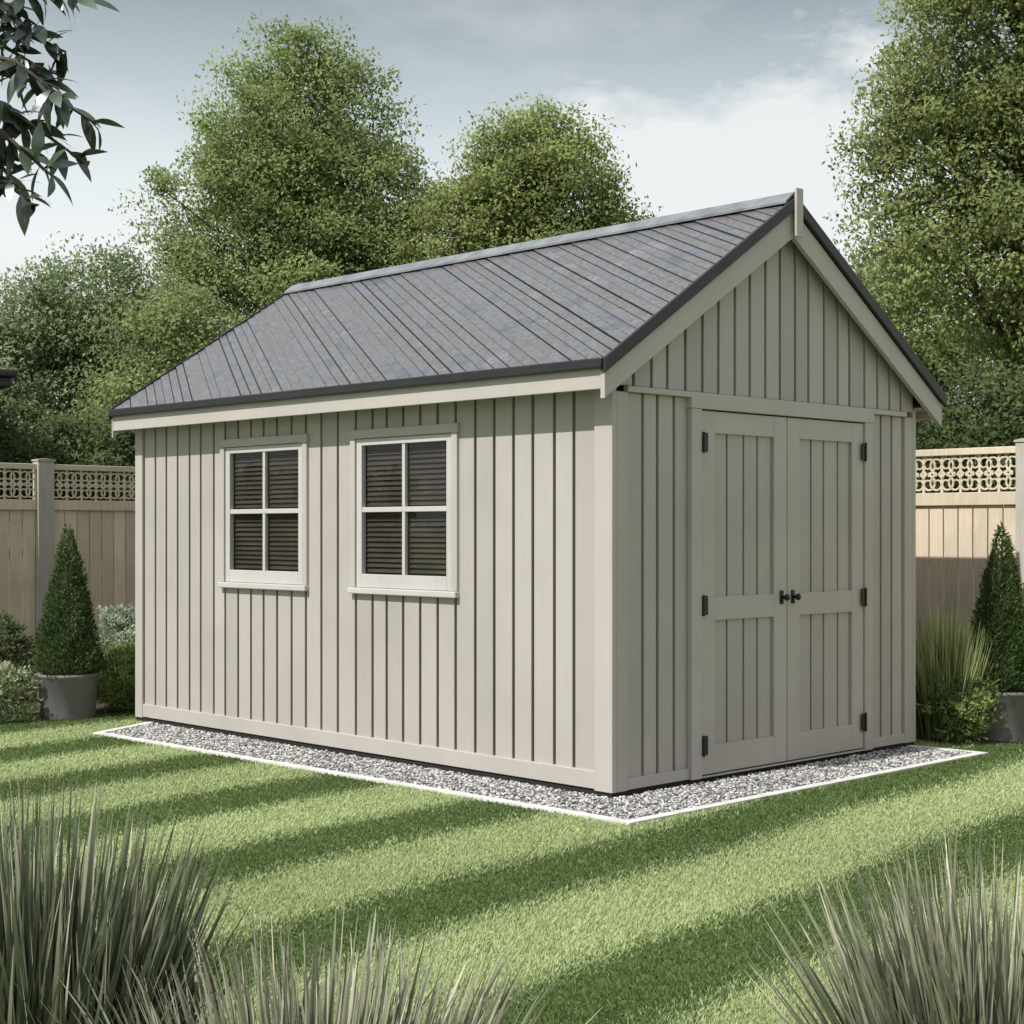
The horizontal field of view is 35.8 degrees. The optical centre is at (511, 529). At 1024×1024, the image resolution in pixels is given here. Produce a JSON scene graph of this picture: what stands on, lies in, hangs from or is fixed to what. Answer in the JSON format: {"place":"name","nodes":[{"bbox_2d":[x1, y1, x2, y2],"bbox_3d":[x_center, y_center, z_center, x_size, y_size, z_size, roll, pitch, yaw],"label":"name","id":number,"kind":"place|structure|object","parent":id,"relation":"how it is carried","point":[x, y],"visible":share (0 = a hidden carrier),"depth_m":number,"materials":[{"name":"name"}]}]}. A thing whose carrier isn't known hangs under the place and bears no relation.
{"place":"outdoors","nodes":[
{"label":"outdoors","id":0,"kind":"place"},
{"bbox_2d":[0,688,134,714],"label":"soil bed","id":1,"kind":"object","parent":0,"point":[98,710],"visible":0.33,"depth_m":12.84,"materials":[{"name":"brown soil"}]},
{"bbox_2d":[0,609,36,682],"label":"dark bush","id":2,"kind":"object","parent":1,"relation":"on","point":[12,641],"visible":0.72,"depth_m":13.13,"materials":[{"name":"green plant"}]},
{"bbox_2d":[0,660,46,722],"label":"variegated bush","id":3,"kind":"object","parent":1,"relation":"on","point":[13,686],"visible":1,"depth_m":11.96,"materials":[{"name":"green plant"}]},
{"bbox_2d":[0,458,134,688],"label":"garden fence","id":4,"kind":"object","parent":1,"relation":"on","point":[31,531],"visible":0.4,"depth_m":14.51,"materials":[{"name":"brown wood"}]},
{"bbox_2d":[78,601,134,697],"bbox_3d":[-3.255,1.038,13.331,0.820,0.897,0.737,0,0,0],"label":"silver bush","id":5,"kind":"object","parent":1,"relation":"on","point":[110,622],"visible":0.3,"depth_m":13.24,"materials":[{"name":"green plant"}]},
{"bbox_2d":[96,640,134,712],"bbox_3d":[-3.121,1.171,12.686,0.717,0.600,0.664,0,0,0],"label":"round bush","id":6,"kind":"object","parent":1,"relation":"on","point":[111,681],"visible":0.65,"depth_m":12.56,"materials":[{"name":"green plant"}]},
{"bbox_2d":[0,0,1016,532],"label":"sky","id":7,"kind":"structure","parent":0,"point":[717,102],"materials":[{"name":"white"}]},
{"bbox_2d":[0,533,1023,1023],"bbox_3d":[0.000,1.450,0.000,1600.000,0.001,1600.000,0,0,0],"label":"ground","id":8,"kind":"structure","parent":0,"point":[534,875],"depth_m":6.73,"materials":[{"name":"green plant"}]},
{"bbox_2d":[0,369,17,389],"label":"outbuilding","id":9,"kind":"structure","parent":8,"relation":"on","point":[6,375],"depth_m":15.58,"materials":[{"name":"grey"}]},
{"bbox_2d":[0,794,56,892],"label":"grass clump","id":10,"kind":"object","parent":8,"relation":"on","point":[8,833],"visible":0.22,"depth_m":6.34,"materials":[{"name":"green plant"}]},
{"bbox_2d":[0,0,123,235],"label":"overhanging tree","id":11,"kind":"object","parent":8,"relation":"on","point":[18,70],"visible":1,"depth_m":2.68,"materials":[{"name":"green plant"}]},
{"bbox_2d":[0,394,134,510],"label":"hedge tree","id":12,"kind":"object","parent":8,"relation":"on","point":[98,453],"visible":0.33,"depth_m":16.69,"materials":[{"name":"green plant"}]},
{"bbox_2d":[37,671,98,720],"bbox_3d":[-3.430,1.278,12.250,0.460,0.345,0.460,0,0,0],"label":"planter","id":13,"kind":"object","parent":8,"relation":"on","point":[69,697],"visible":0.79,"depth_m":12.06,"materials":[{"name":"concrete"}]},
{"bbox_2d":[32,524,109,675],"bbox_3d":[-3.425,0.550,12.242,0.584,1.206,0.588,0,0,0],"label":"conifer","id":14,"kind":"object","parent":13,"relation":"on","point":[53,639],"visible":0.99,"depth_m":12.15,"materials":[{"name":"green plant"}]},
{"bbox_2d":[0,231,229,499],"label":"bushy tree","id":15,"kind":"object","parent":8,"relation":"on","point":[42,336],"visible":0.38,"depth_m":19.49,"materials":[{"name":"green plant"}]},
{"bbox_2d":[0,750,258,1023],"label":"grass clump","id":16,"kind":"object","parent":8,"relation":"on","point":[48,940],"visible":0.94,"depth_m":3.54,"materials":[{"name":"green plant"}]},
{"bbox_2d":[52,274,249,458],"bbox_3d":[-3.924,-0.784,18.575,2.869,4.474,2.327,0,0,0],"label":"slender tree","id":17,"kind":"object","parent":8,"relation":"on","point":[182,348],"visible":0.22,"depth_m":18.27,"materials":[{"name":"green plant"}]},
{"bbox_2d":[107,8,464,361],"bbox_3d":[-2.948,-2.839,21.969,5.514,8.620,3.941,0,0,0],"label":"tall tree","id":18,"kind":"object","parent":8,"relation":"on","point":[302,175],"visible":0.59,"depth_m":21.35,"materials":[{"name":"green plant"}]},
{"bbox_2d":[36,902,597,1023],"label":"grass clump","id":19,"kind":"object","parent":8,"relation":"on","point":[359,1012],"visible":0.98,"depth_m":3.40,"materials":[{"name":"green plant"}]},
{"bbox_2d":[362,92,662,266],"bbox_3d":[0.067,-2.100,20.984,4.323,7.142,3.151,0,0,0],"label":"round tree","id":20,"kind":"object","parent":8,"relation":"on","point":[497,200],"visible":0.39,"depth_m":20.41,"materials":[{"name":"green plant"}]},
{"bbox_2d":[108,187,946,797],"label":"garden shed","id":21,"kind":"structure","parent":8,"relation":"on","point":[626,509],"depth_m":9.69,"materials":[{"name":"beige paint"}]},
{"bbox_2d":[218,434,308,590],"bbox_3d":[-1.677,-0.116,10.860,0.132,1.040,1.027,0,0,-44],"label":"window","id":22,"kind":"structure","parent":21,"relation":"in","point":[264,481],"depth_m":10.86,"materials":[{"name":"paint"}]},
{"bbox_2d":[347,423,459,597],"bbox_3d":[-0.649,-0.116,9.797,0.132,1.040,1.032,0,0,-44],"label":"window","id":23,"kind":"structure","parent":21,"relation":"in","point":[404,481],"depth_m":9.79,"materials":[{"name":"paint"}]},
{"bbox_2d":[702,410,789,774],"bbox_3d":[1.371,0.358,9.309,0.824,2.080,0.103,0,0,-44],"label":"door","id":24,"kind":"structure","parent":21,"relation":"in","point":[745,597],"depth_m":9.34,"materials":[{"name":"paint"}]},
{"bbox_2d":[787,418,866,760],"bbox_3d":[1.973,0.358,9.884,0.824,2.080,0.092,0,0,-44],"label":"door","id":25,"kind":"structure","parent":21,"relation":"in","point":[828,597],"depth_m":9.91,"materials":[{"name":"paint"}]},
{"bbox_2d":[107,722,970,819],"bbox_3d":[-0.059,1.444,10.837,5.204,0.001,3.380,0,0,44],"label":"gravel strip","id":26,"kind":"object","parent":8,"relation":"on","point":[686,798],"visible":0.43,"depth_m":9.10,"materials":[{"name":"grey gravel"}]},
{"bbox_2d":[93,721,987,825],"bbox_3d":[-0.068,1.452,10.850,5.362,0.035,3.508,0,0,44],"label":"kerb strip","id":27,"kind":"object","parent":8,"relation":"on","point":[655,816],"visible":0.48,"depth_m":9.00,"materials":[{"name":"grey concrete"}]},
{"bbox_2d":[730,809,1023,1023],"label":"grass clump","id":28,"kind":"object","parent":8,"relation":"on","point":[945,976],"visible":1,"depth_m":3.50,"materials":[{"name":"green plant"}]},
{"bbox_2d":[834,222,1007,523],"bbox_3d":[4.922,-1.174,19.413,4.006,5.287,2.844,0,0,0],"label":"tree","id":29,"kind":"object","parent":8,"relation":"on","point":[933,367],"visible":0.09,"depth_m":18.86,"materials":[{"name":"green plant"}]},
{"bbox_2d":[822,0,1023,425],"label":"airy tree","id":30,"kind":"object","parent":8,"relation":"on","point":[973,115],"visible":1,"depth_m":15.65,"materials":[{"name":"green plant"}]},
{"bbox_2d":[917,671,1002,744],"bbox_3d":[3.038,1.202,10.749,0.567,0.539,0.567,0,0,20],"label":"leafy bush","id":31,"kind":"object","parent":8,"relation":"on","point":[981,702],"visible":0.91,"depth_m":10.68,"materials":[{"name":"green plant"}]},
{"bbox_2d":[916,438,1023,683],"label":"garden fence","id":32,"kind":"object","parent":8,"relation":"on","point":[952,556],"visible":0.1,"depth_m":11.65,"materials":[{"name":"brown wood"}]},
{"bbox_2d":[916,353,1023,529],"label":"dark tree","id":33,"kind":"object","parent":8,"relation":"on","point":[1007,400],"visible":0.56,"depth_m":14.08,"materials":[{"name":"green plant"}]},
{"bbox_2d":[916,727,1023,742],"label":"soil bed","id":34,"kind":"object","parent":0,"point":[917,735],"visible":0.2,"depth_m":10.83,"materials":[{"name":"brown soil"}]},
{"bbox_2d":[916,598,994,742],"bbox_3d":[2.982,0.953,10.920,0.737,0.994,0.710,0,0,0],"label":"strappy plant","id":35,"kind":"object","parent":34,"relation":"on","point":[937,656],"visible":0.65,"depth_m":10.79,"materials":[{"name":"green plant"}]},
{"bbox_2d":[976,687,1023,742],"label":"planter","id":36,"kind":"object","parent":34,"relation":"on","point":[1009,726],"visible":0.45,"depth_m":10.78,"materials":[{"name":"concrete"}]},
{"bbox_2d":[969,520,1023,693],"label":"conifer","id":37,"kind":"object","parent":36,"relation":"on","point":[1014,641],"visible":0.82,"depth_m":10.88,"materials":[{"name":"green plant"}]}
]}

